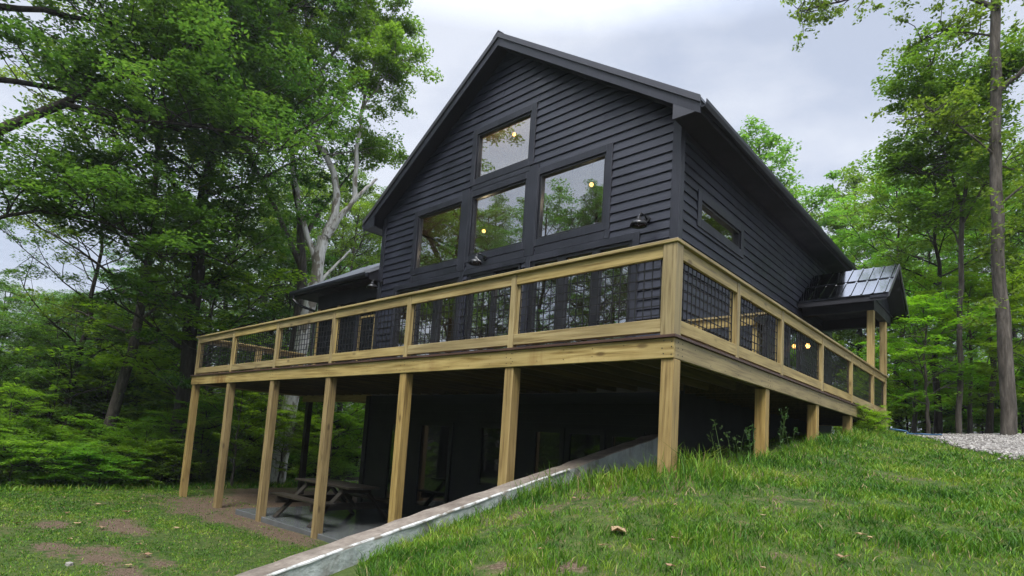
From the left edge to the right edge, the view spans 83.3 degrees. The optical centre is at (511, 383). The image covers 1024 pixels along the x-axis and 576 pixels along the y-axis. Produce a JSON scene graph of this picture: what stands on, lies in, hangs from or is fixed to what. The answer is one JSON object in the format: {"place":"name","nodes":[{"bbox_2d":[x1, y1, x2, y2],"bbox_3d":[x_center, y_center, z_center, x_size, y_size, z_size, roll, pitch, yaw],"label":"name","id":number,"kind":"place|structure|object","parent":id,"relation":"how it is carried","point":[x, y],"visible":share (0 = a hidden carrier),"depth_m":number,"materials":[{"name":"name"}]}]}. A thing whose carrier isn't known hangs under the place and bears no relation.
{"place":"outdoors","nodes":[
{"label":"outdoors","id":0,"kind":"place"},
{"bbox_2d":[235,506,407,542],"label":"patio","id":1,"kind":"structure","parent":0,"point":[339,524],"depth_m":11.73,"materials":[{"name":"concrete"}]},
{"bbox_2d":[270,478,388,527],"bbox_3d":[-3.679,2.429,11.904,2.100,0.774,1.829,-2,-8,42],"label":"picnic table","id":2,"kind":"object","parent":1,"relation":"on","point":[348,491],"visible":0.84,"depth_m":11.71,"materials":[{"name":"brown wood"}]},
{"bbox_2d":[0,389,1023,575],"bbox_3d":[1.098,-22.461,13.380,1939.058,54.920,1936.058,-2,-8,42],"label":"ground","id":3,"kind":"structure","parent":0,"point":[248,496],"depth_m":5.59,"materials":[{"name":"green plant"}]},
{"bbox_2d":[0,286,48,394],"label":"broadleaf tree","id":4,"kind":"object","parent":3,"relation":"on","point":[4,324],"visible":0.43,"depth_m":22.88,"materials":[{"name":"green plant"}]},
{"bbox_2d":[0,381,58,478],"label":"young maple","id":5,"kind":"object","parent":3,"relation":"on","point":[15,401],"visible":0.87,"depth_m":16.54,"materials":[{"name":"green plant"}]},
{"bbox_2d":[0,321,76,467],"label":"broadleaf tree","id":6,"kind":"object","parent":3,"relation":"on","point":[15,341],"visible":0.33,"depth_m":22.09,"materials":[{"name":"green plant"}]},
{"bbox_2d":[0,425,88,486],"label":"leafy shrub","id":7,"kind":"object","parent":3,"relation":"on","point":[6,445],"visible":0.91,"depth_m":14.92,"materials":[{"name":"green plant"}]},
{"bbox_2d":[0,411,88,474],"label":"leafy shrub","id":8,"kind":"object","parent":3,"relation":"on","point":[53,436],"visible":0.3,"depth_m":17.65,"materials":[{"name":"green plant"}]},
{"bbox_2d":[0,278,89,391],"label":"broadleaf tree","id":9,"kind":"object","parent":3,"relation":"on","point":[22,294],"visible":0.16,"depth_m":34.46,"materials":[{"name":"green plant"}]},
{"bbox_2d":[0,288,105,463],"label":"broadleaf tree","id":10,"kind":"object","parent":3,"relation":"on","point":[29,305],"visible":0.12,"depth_m":26.05,"materials":[{"name":"green plant"}]},
{"bbox_2d":[0,437,109,485],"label":"leafy shrub","id":11,"kind":"object","parent":3,"relation":"on","point":[58,466],"visible":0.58,"depth_m":15.37,"materials":[{"name":"green plant"}]},
{"bbox_2d":[0,335,128,472],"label":"broadleaf tree","id":12,"kind":"object","parent":3,"relation":"on","point":[43,364],"visible":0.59,"depth_m":20.64,"materials":[{"name":"green plant"}]},
{"bbox_2d":[0,288,140,429],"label":"broadleaf tree","id":13,"kind":"object","parent":3,"relation":"on","point":[66,296],"visible":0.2,"depth_m":23.19,"materials":[{"name":"green plant"}]},
{"bbox_2d":[48,445,155,484],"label":"leafy shrub","id":14,"kind":"object","parent":3,"relation":"on","point":[111,465],"visible":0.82,"depth_m":15.61,"materials":[{"name":"green plant"}]},
{"bbox_2d":[0,325,206,468],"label":"leafy shrub","id":15,"kind":"object","parent":3,"relation":"on","point":[82,360],"visible":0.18,"depth_m":21.47,"materials":[{"name":"green plant"}]},
{"bbox_2d":[52,361,167,470],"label":"broadleaf tree","id":16,"kind":"object","parent":3,"relation":"on","point":[96,393],"visible":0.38,"depth_m":21.30,"materials":[{"name":"green plant"}]},
{"bbox_2d":[0,337,222,470],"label":"leafy shrub","id":17,"kind":"object","parent":3,"relation":"on","point":[106,372],"visible":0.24,"depth_m":21.84,"materials":[{"name":"green plant"}]},
{"bbox_2d":[63,413,159,472],"bbox_3d":[-13.056,2.281,19.461,3.135,2.380,3.651,1,-6,26],"label":"leafy shrub","id":18,"kind":"object","parent":3,"relation":"on","point":[119,438],"visible":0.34,"depth_m":18.90,"materials":[{"name":"green plant"}]},
{"bbox_2d":[0,164,230,471],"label":"broadleaf tree","id":19,"kind":"object","parent":3,"relation":"on","point":[7,271],"visible":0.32,"depth_m":21.19,"materials":[{"name":"green plant"}]},
{"bbox_2d":[53,282,180,421],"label":"broadleaf tree","id":20,"kind":"object","parent":3,"relation":"on","point":[133,292],"visible":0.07,"depth_m":24.87,"materials":[{"name":"green plant"}]},
{"bbox_2d":[85,435,174,484],"bbox_3d":[-11.115,2.307,16.718,2.411,1.636,2.808,6,-6,-21],"label":"leafy shrub","id":21,"kind":"object","parent":3,"relation":"on","point":[125,449],"visible":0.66,"depth_m":16.49,"materials":[{"name":"green plant"}]},
{"bbox_2d":[40,371,221,462],"bbox_3d":[-15.307,1.862,24.223,6.553,4.800,5.626,3,-6,10],"label":"leafy shrub","id":22,"kind":"object","parent":3,"relation":"on","point":[171,397],"visible":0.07,"depth_m":23.34,"materials":[{"name":"green plant"}]},
{"bbox_2d":[109,419,174,481],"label":"young maple","id":23,"kind":"object","parent":3,"relation":"on","point":[146,428],"visible":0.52,"depth_m":17.34,"materials":[{"name":"green plant"}]},
{"bbox_2d":[0,0,293,474],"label":"broadleaf tree","id":24,"kind":"object","parent":3,"relation":"on","point":[115,404],"visible":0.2,"depth_m":19.53,"materials":[{"name":"green plant"}]},
{"bbox_2d":[70,289,226,430],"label":"broadleaf tree","id":25,"kind":"object","parent":3,"relation":"on","point":[151,319],"visible":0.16,"depth_m":23.81,"materials":[{"name":"green plant"}]},
{"bbox_2d":[113,437,209,484],"bbox_3d":[-10.443,2.394,17.108,2.528,1.617,2.170,2,-6,12],"label":"leafy shrub","id":26,"kind":"object","parent":3,"relation":"on","point":[173,448],"visible":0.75,"depth_m":16.78,"materials":[{"name":"green plant"}]},
{"bbox_2d":[62,238,262,363],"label":"broadleaf tree","id":27,"kind":"object","parent":3,"relation":"on","point":[135,290],"visible":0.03,"depth_m":32.80,"materials":[{"name":"green plant"}]},
{"bbox_2d":[130,412,202,466],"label":"young maple","id":28,"kind":"object","parent":3,"relation":"on","point":[151,418],"visible":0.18,"depth_m":18.91,"materials":[{"name":"green plant"}]},
{"bbox_2d":[142,406,218,483],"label":"young maple","id":29,"kind":"object","parent":3,"relation":"on","point":[198,426],"visible":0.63,"depth_m":17.84,"materials":[{"name":"green plant"}]},
{"bbox_2d":[104,272,262,397],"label":"broadleaf tree","id":30,"kind":"object","parent":3,"relation":"on","point":[209,310],"visible":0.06,"depth_m":29.65,"materials":[{"name":"green plant"}]},
{"bbox_2d":[0,0,376,279],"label":"overhanging tree","id":31,"kind":"object","parent":3,"relation":"on","point":[216,116],"visible":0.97,"depth_m":15.36,"materials":[{"name":"green plant"}]},
{"bbox_2d":[18,0,370,482],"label":"broadleaf tree","id":32,"kind":"object","parent":3,"relation":"on","point":[197,284],"visible":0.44,"depth_m":18.44,"materials":[{"name":"green plant"}]},
{"bbox_2d":[76,224,316,478],"bbox_3d":[-10.862,-0.527,19.931,7.412,8.681,6.961,0,-7,35],"label":"young maple","id":33,"kind":"object","parent":3,"relation":"on","point":[171,311],"visible":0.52,"depth_m":19.47,"materials":[{"name":"green plant"}]},
{"bbox_2d":[156,395,240,478],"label":"young maple","id":34,"kind":"object","parent":3,"relation":"on","point":[206,410],"visible":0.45,"depth_m":18.69,"materials":[{"name":"green plant"}]},
{"bbox_2d":[160,450,238,481],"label":"leafy shrub","id":35,"kind":"object","parent":3,"relation":"on","point":[206,465],"visible":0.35,"depth_m":18.65,"materials":[{"name":"green plant"}]},
{"bbox_2d":[93,134,380,466],"bbox_3d":[-14.535,-4.034,29.844,12.344,17.629,11.838,-2,-8,44],"label":"broadleaf tree","id":36,"kind":"object","parent":3,"relation":"on","point":[269,161],"visible":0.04,"depth_m":29.32,"materials":[{"name":"green plant"}]},
{"bbox_2d":[191,388,293,486],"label":"young maple","id":37,"kind":"object","parent":3,"relation":"on","point":[250,418],"visible":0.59,"depth_m":17.93,"materials":[{"name":"green plant"}]},
{"bbox_2d":[230,446,261,480],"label":"leafy shrub","id":38,"kind":"object","parent":3,"relation":"on","point":[251,473],"visible":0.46,"depth_m":20.72,"materials":[{"name":"green plant"}]},
{"bbox_2d":[204,207,317,471],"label":"broadleaf tree","id":39,"kind":"object","parent":3,"relation":"on","point":[275,302],"visible":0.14,"depth_m":26.79,"materials":[{"name":"green plant"}]},
{"bbox_2d":[210,351,316,453],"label":"young maple","id":40,"kind":"object","parent":3,"relation":"on","point":[260,444],"visible":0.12,"depth_m":22.22,"materials":[{"name":"green plant"}]},
{"bbox_2d":[203,245,344,434],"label":"broadleaf tree","id":41,"kind":"object","parent":3,"relation":"on","point":[309,267],"visible":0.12,"depth_m":25.41,"materials":[{"name":"green plant"}]},
{"bbox_2d":[250,404,317,483],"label":"young maple","id":42,"kind":"object","parent":3,"relation":"on","point":[281,450],"visible":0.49,"depth_m":19.34,"materials":[{"name":"green plant"}]},
{"bbox_2d":[220,154,379,364],"bbox_3d":[-12.847,-4.041,34.398,11.586,18.767,10.852,0,-7,35],"label":"broadleaf tree","id":43,"kind":"object","parent":3,"relation":"on","point":[322,219],"visible":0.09,"depth_m":33.23,"materials":[{"name":"green plant"}]},
{"bbox_2d":[286,449,317,478],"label":"leafy shrub","id":44,"kind":"object","parent":3,"relation":"on","point":[296,458],"visible":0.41,"depth_m":22.66,"materials":[{"name":"green plant"}]},
{"bbox_2d":[233,152,381,471],"bbox_3d":[-9.611,-3.369,31.828,11.538,17.181,12.030,8,-7,-37],"label":"broadleaf tree","id":45,"kind":"object","parent":3,"relation":"on","point":[364,178],"visible":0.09,"depth_m":30.88,"materials":[{"name":"green plant"}]},
{"bbox_2d":[274,413,343,474],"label":"young maple","id":46,"kind":"object","parent":3,"relation":"on","point":[312,449],"visible":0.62,"depth_m":19.12,"materials":[{"name":"green plant"}]},
{"bbox_2d":[225,68,404,440],"bbox_3d":[-8.780,-4.034,21.785,4.651,16.196,9.498,-2,-8,42],"label":"broadleaf tree","id":47,"kind":"object","parent":3,"relation":"on","point":[300,259],"visible":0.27,"depth_m":21.72,"materials":[{"name":"green plant"}]},
{"bbox_2d":[260,187,381,476],"bbox_3d":[-7.918,-2.308,27.461,8.574,13.888,8.030,4,-6,-6],"label":"broadleaf tree","id":48,"kind":"object","parent":3,"relation":"on","point":[368,236],"visible":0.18,"depth_m":26.92,"materials":[{"name":"green plant"}]},
{"bbox_2d":[283,345,365,478],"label":"young maple","id":49,"kind":"object","parent":3,"relation":"on","point":[358,414],"visible":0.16,"depth_m":23.65,"materials":[{"name":"green plant"}]},
{"bbox_2d":[290,402,363,477],"bbox_3d":[-8.407,2.634,26.241,5.733,4.199,4.922,7,-7,-27],"label":"leafy shrub","id":50,"kind":"object","parent":3,"relation":"on","point":[346,436],"visible":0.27,"depth_m":26.09,"materials":[{"name":"green plant"}]},
{"bbox_2d":[223,0,443,483],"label":"sycamore tree","id":51,"kind":"object","parent":3,"relation":"on","point":[377,29],"visible":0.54,"depth_m":21.34,"materials":[{"name":"green plant"}]},
{"bbox_2d":[330,461,359,478],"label":"leafy shrub","id":52,"kind":"object","parent":3,"relation":"on","point":[352,466],"visible":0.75,"depth_m":24.64,"materials":[{"name":"green plant"}]},
{"bbox_2d":[235,435,657,575],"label":"retaining wall","id":53,"kind":"structure","parent":3,"relation":"on","point":[333,557],"depth_m":5.58,"materials":[{"name":"concrete"}]},
{"bbox_2d":[179,333,889,538],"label":"deck","id":54,"kind":"structure","parent":3,"relation":"on","point":[668,366],"depth_m":8.89,"materials":[{"name":"brown wood"}]},
{"bbox_2d":[201,340,303,373],"bbox_3d":[-7.204,-0.557,16.178,0.162,1.024,2.884,-2,-8,42],"label":"deck railing","id":55,"kind":"object","parent":54,"relation":"on","point":[263,349],"visible":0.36,"depth_m":16.01,"materials":[{"name":"light wood"},{"name":"black wire"}]},
{"bbox_2d":[289,263,379,364],"bbox_3d":[-3.792,-1.820,17.727,4.060,4.283,4.535,-2,-8,42],"label":"screened porch","id":56,"kind":"object","parent":54,"relation":"on","point":[348,288],"visible":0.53,"depth_m":16.13,"materials":[{"name":"dark metal"},{"name":"dark siding"},{"name":"black wire mesh"}]},
{"bbox_2d":[356,314,374,360],"bbox_3d":[-3.901,-0.884,15.280,0.740,1.900,0.040,-2,-8,42],"label":"screen door","id":57,"kind":"structure","parent":56,"relation":"in","point":[368,320],"depth_m":15.35,"materials":[{"name":"black metal"}]},
{"bbox_2d":[194,237,684,374],"bbox_3d":[-3.277,-0.871,10.598,13.632,1.024,0.174,-2,-8,42],"label":"deck railing","id":58,"kind":"object","parent":54,"relation":"on","point":[669,253],"visible":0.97,"depth_m":7.86,"materials":[{"name":"beige wood"}]},
{"bbox_2d":[687,312,768,352],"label":"bench","id":59,"kind":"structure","parent":54,"relation":"on","point":[712,320],"depth_m":8.85,"materials":[{"name":"brown wood"}]},
{"bbox_2d":[681,242,888,415],"bbox_3d":[5.516,-0.339,10.222,0.162,1.024,11.228,-2,-8,42],"label":"deck railing","id":60,"kind":"object","parent":54,"relation":"on","point":[735,286],"visible":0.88,"depth_m":8.22,"materials":[{"name":"beige wood"}]},
{"bbox_2d":[357,30,857,515],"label":"house","id":61,"kind":"structure","parent":3,"relation":"on","point":[692,169],"depth_m":12.04,"materials":[{"name":"black wood"}]},
{"bbox_2d":[383,420,395,498],"bbox_3d":[-2.820,1.864,13.790,0.630,1.980,0.050,-2,-8,42],"label":"basement door","id":62,"kind":"structure","parent":61,"relation":"in","point":[392,423],"depth_m":13.92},
{"bbox_2d":[388,271,463,357],"bbox_3d":[-2.083,-1.226,13.639,2.590,2.560,0.122,-2,-8,42],"label":"sliding door","id":63,"kind":"structure","parent":61,"relation":"in","point":[457,277],"depth_m":13.47,"materials":[{"name":"black glass"}]},
{"bbox_2d":[412,421,453,509],"bbox_3d":[-1.768,1.835,12.829,1.180,1.980,0.050,-2,-8,42],"label":"basement door","id":64,"kind":"structure","parent":61,"relation":"in","point":[434,439],"depth_m":12.84,"materials":[{"name":"black glass"}]},
{"bbox_2d":[410,196,461,275],"bbox_3d":[-1.741,-3.483,13.688,1.867,1.639,0.122,-2,-8,42],"label":"window","id":65,"kind":"structure","parent":61,"relation":"in","point":[454,203],"depth_m":13.96,"materials":[{"name":"black wood"}]},
{"bbox_2d":[475,423,500,489],"bbox_3d":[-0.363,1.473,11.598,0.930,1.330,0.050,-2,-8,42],"label":"door","id":66,"kind":"structure","parent":61,"relation":"in","point":[487,465],"depth_m":11.71,"materials":[{"name":"black glass"}]},
{"bbox_2d":[463,263,521,351],"bbox_3d":[-0.446,-1.237,12.146,1.540,2.430,0.140,-2,-8,42],"label":"sliding door","id":67,"kind":"structure","parent":61,"relation":"in","point":[515,267],"depth_m":12.22,"materials":[{"name":"black metal"}]},
{"bbox_2d":[464,172,528,262],"bbox_3d":[-0.302,-3.528,12.375,1.894,1.649,0.122,-2,-8,42],"label":"window","id":68,"kind":"structure","parent":61,"relation":"in","point":[522,179],"depth_m":12.45,"materials":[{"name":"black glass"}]},
{"bbox_2d":[470,102,537,187],"bbox_3d":[-0.182,-5.147,12.527,1.894,1.349,0.122,-2,-8,42],"label":"window","id":69,"kind":"structure","parent":61,"relation":"in","point":[531,111],"depth_m":12.50,"materials":[{"name":"black wood"}]},
{"bbox_2d":[529,427,565,474],"bbox_3d":[0.623,1.782,10.644,0.760,1.950,0.050,-2,-8,42],"label":"basement door","id":70,"kind":"structure","parent":61,"relation":"in","point":[546,443],"depth_m":10.72,"materials":[{"name":"black glass"}]},
{"bbox_2d":[534,142,613,246],"bbox_3d":[1.136,-3.564,11.061,1.867,1.639,0.122,-2,-8,42],"label":"window","id":71,"kind":"structure","parent":61,"relation":"in","point":[605,151],"depth_m":10.91,"materials":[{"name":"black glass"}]},
{"bbox_2d":[520,231,639,346],"bbox_3d":[1.187,-1.318,10.652,2.590,2.560,0.122,-2,-8,42],"label":"glass door","id":72,"kind":"structure","parent":61,"relation":"in","point":[631,239],"depth_m":10.68,"materials":[{"name":"black glass"}]},
{"bbox_2d":[564,428,605,463],"bbox_3d":[1.240,1.765,10.081,0.830,1.950,0.050,-2,-8,42],"label":"basement door","id":73,"kind":"structure","parent":61,"relation":"in","point":[579,443],"depth_m":10.19,"materials":[{"name":"black glass"}]},
{"bbox_2d":[607,431,644,448],"bbox_3d":[1.880,1.261,9.574,0.680,0.930,0.050,-2,-8,42],"label":"basement window","id":74,"kind":"structure","parent":61,"relation":"in","point":[615,438],"depth_m":9.67,"materials":[{"name":"black glass"}]},
{"bbox_2d":[630,212,650,228],"bbox_3d":[2.159,-2.749,9.632,0.290,0.263,0.425,-2,-8,42],"label":"wall lamp","id":75,"kind":"object","parent":61,"relation":"attached to","point":[638,223],"visible":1,"depth_m":9.64,"materials":[{"name":"grey metal"}]},
{"bbox_2d":[696,189,743,258],"bbox_3d":[3.887,-2.942,10.772,0.122,0.659,2.099,-2,-8,42],"label":"window","id":76,"kind":"structure","parent":61,"relation":"in","point":[705,203],"depth_m":10.70,"materials":[{"name":"black wood"}]},
{"bbox_2d":[798,264,909,374],"bbox_3d":[8.573,-1.571,14.386,1.892,2.652,2.740,-2,-8,42],"label":"entry porch","id":77,"kind":"object","parent":61,"relation":"attached to","point":[871,299],"visible":0.91,"depth_m":14.02,"materials":[{"name":"metal"},{"name":"siding"},{"name":"wood"}]},
{"bbox_2d":[737,115,855,338],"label":"rounded tree","id":78,"kind":"object","parent":3,"relation":"on","point":[768,144],"visible":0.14,"depth_m":33.61,"materials":[{"name":"green plant"}]},
{"bbox_2d":[831,265,865,433],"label":"rounded tree","id":79,"kind":"object","parent":3,"relation":"on","point":[842,343],"visible":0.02,"depth_m":31.48,"materials":[{"name":"green plant"}]},
{"bbox_2d":[823,200,880,433],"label":"rounded tree","id":80,"kind":"object","parent":3,"relation":"on","point":[851,332],"visible":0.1,"depth_m":33.94,"materials":[{"name":"green plant"}]},
{"bbox_2d":[802,166,935,398],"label":"rounded tree","id":81,"kind":"object","parent":3,"relation":"on","point":[852,179],"visible":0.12,"depth_m":35.28,"materials":[{"name":"green plant"}]},
{"bbox_2d":[852,403,892,432],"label":"leafy shrub","id":82,"kind":"object","parent":3,"relation":"on","point":[867,417],"visible":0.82,"depth_m":11.75,"materials":[{"name":"green plant"}]},
{"bbox_2d":[780,0,1023,434],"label":"tall trunk tree","id":83,"kind":"object","parent":3,"relation":"on","point":[997,86],"visible":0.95,"depth_m":13.63,"materials":[{"name":"green plant"}]},
{"bbox_2d":[816,137,988,432],"bbox_3d":[15.326,-3.300,22.629,5.267,11.473,6.046,4,-6,-6],"label":"slender tree","id":84,"kind":"object","parent":3,"relation":"on","point":[861,239],"visible":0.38,"depth_m":23.32,"materials":[{"name":"green plant"}]},
{"bbox_2d":[832,363,976,433],"bbox_3d":[18.939,1.579,28.762,5.445,4.645,6.342,2,-6,17],"label":"leafy shrub","id":85,"kind":"object","parent":3,"relation":"on","point":[860,395],"visible":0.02,"depth_m":28.23,"materials":[{"name":"green plant"}]},
{"bbox_2d":[834,245,993,422],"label":"broadleaf tree","id":86,"kind":"object","parent":3,"relation":"on","point":[893,329],"visible":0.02,"depth_m":33.29,"materials":[{"name":"green plant"}]},
{"bbox_2d":[854,364,979,432],"bbox_3d":[14.877,0.908,21.719,3.500,2.986,4.077,3,-6,8],"label":"leafy shrub","id":87,"kind":"object","parent":3,"relation":"on","point":[905,408],"visible":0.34,"depth_m":21.11,"materials":[{"name":"green plant"}]},
{"bbox_2d":[850,288,996,433],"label":"young maple","id":88,"kind":"object","parent":3,"relation":"on","point":[924,304],"visible":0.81,"depth_m":15.01,"materials":[{"name":"green plant"}]},
{"bbox_2d":[842,155,1007,433],"bbox_3d":[19.844,-3.754,27.655,6.321,13.769,7.256,3,-6,10],"label":"slender tree","id":89,"kind":"object","parent":3,"relation":"on","point":[928,255],"visible":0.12,"depth_m":27.79,"materials":[{"name":"green plant"}]},
{"bbox_2d":[842,22,1023,433],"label":"slender tree","id":90,"kind":"object","parent":3,"relation":"on","point":[935,86],"visible":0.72,"depth_m":15.19,"materials":[{"name":"green plant"}]},
{"bbox_2d":[847,106,1023,433],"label":"slender tree","id":91,"kind":"object","parent":3,"relation":"on","point":[938,423],"visible":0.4,"depth_m":17.30,"materials":[{"name":"green plant"}]},
{"bbox_2d":[856,248,1015,432],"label":"young maple","id":92,"kind":"object","parent":3,"relation":"on","point":[915,415],"visible":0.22,"depth_m":19.39,"materials":[{"name":"green plant"}]},
{"bbox_2d":[878,264,1023,433],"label":"young maple","id":93,"kind":"object","parent":3,"relation":"on","point":[977,285],"visible":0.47,"depth_m":16.54,"materials":[{"name":"green plant"}]},
{"bbox_2d":[888,359,1021,433],"bbox_3d":[16.296,0.773,21.465,4.530,3.318,3.889,-2,-8,44],"label":"leafy shrub","id":94,"kind":"object","parent":3,"relation":"on","point":[964,427],"visible":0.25,"depth_m":21.18,"materials":[{"name":"green plant"}]},
{"bbox_2d":[887,182,1023,432],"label":"broadleaf tree","id":95,"kind":"object","parent":3,"relation":"on","point":[933,260],"visible":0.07,"depth_m":28.64,"materials":[{"name":"green plant"}]},
{"bbox_2d":[907,433,1023,460],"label":"gravel stones","id":96,"kind":"object","parent":3,"relation":"on","point":[987,439],"visible":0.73,"depth_m":10.42,"materials":[{"name":"grey gravel"}]},
{"bbox_2d":[914,157,1023,433],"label":"slender tree","id":97,"kind":"object","parent":3,"relation":"on","point":[989,425],"visible":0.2,"depth_m":18.59,"materials":[{"name":"green plant"}]},
{"bbox_2d":[924,360,1023,433],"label":"leafy shrub","id":98,"kind":"object","parent":3,"relation":"on","point":[983,429],"visible":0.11,"depth_m":21.60,"materials":[{"name":"green plant"}]},
{"bbox_2d":[937,260,1023,401],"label":"young maple","id":99,"kind":"object","parent":3,"relation":"on","point":[1018,299],"visible":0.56,"depth_m":14.73,"materials":[{"name":"green plant"}]},
{"bbox_2d":[948,140,1023,360],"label":"broadleaf tree","id":100,"kind":"object","parent":3,"relation":"on","point":[978,231],"visible":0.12,"depth_m":20.93,"materials":[{"name":"green plant"}]},
{"bbox_2d":[964,363,1023,433],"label":"leafy shrub","id":101,"kind":"object","parent":3,"relation":"on","point":[997,412],"visible":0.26,"depth_m":19.62,"materials":[{"name":"green plant"}]},
{"bbox_2d":[967,122,1023,283],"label":"slender tree","id":102,"kind":"object","parent":3,"relation":"on","point":[1010,252],"visible":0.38,"depth_m":17.16,"materials":[{"name":"green plant"}]},
{"bbox_2d":[976,354,1023,424],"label":"leafy shrub","id":103,"kind":"object","parent":3,"relation":"on","point":[1020,407],"visible":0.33,"depth_m":18.80,"materials":[{"name":"green plant"}]},
{"bbox_2d":[0,0,1023,433],"label":"sky","id":104,"kind":"structure","parent":0,"point":[738,55],"materials":[{"name":"white"}]},
{"bbox_2d":[606,295,626,338],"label":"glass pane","id":105,"kind":"structure","parent":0,"point":[615,306],"depth_m":13.08,"materials":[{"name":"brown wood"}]},
{"bbox_2d":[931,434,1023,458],"bbox_3d":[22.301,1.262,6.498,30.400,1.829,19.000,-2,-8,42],"label":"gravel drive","id":106,"kind":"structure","parent":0,"point":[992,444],"depth_m":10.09,"materials":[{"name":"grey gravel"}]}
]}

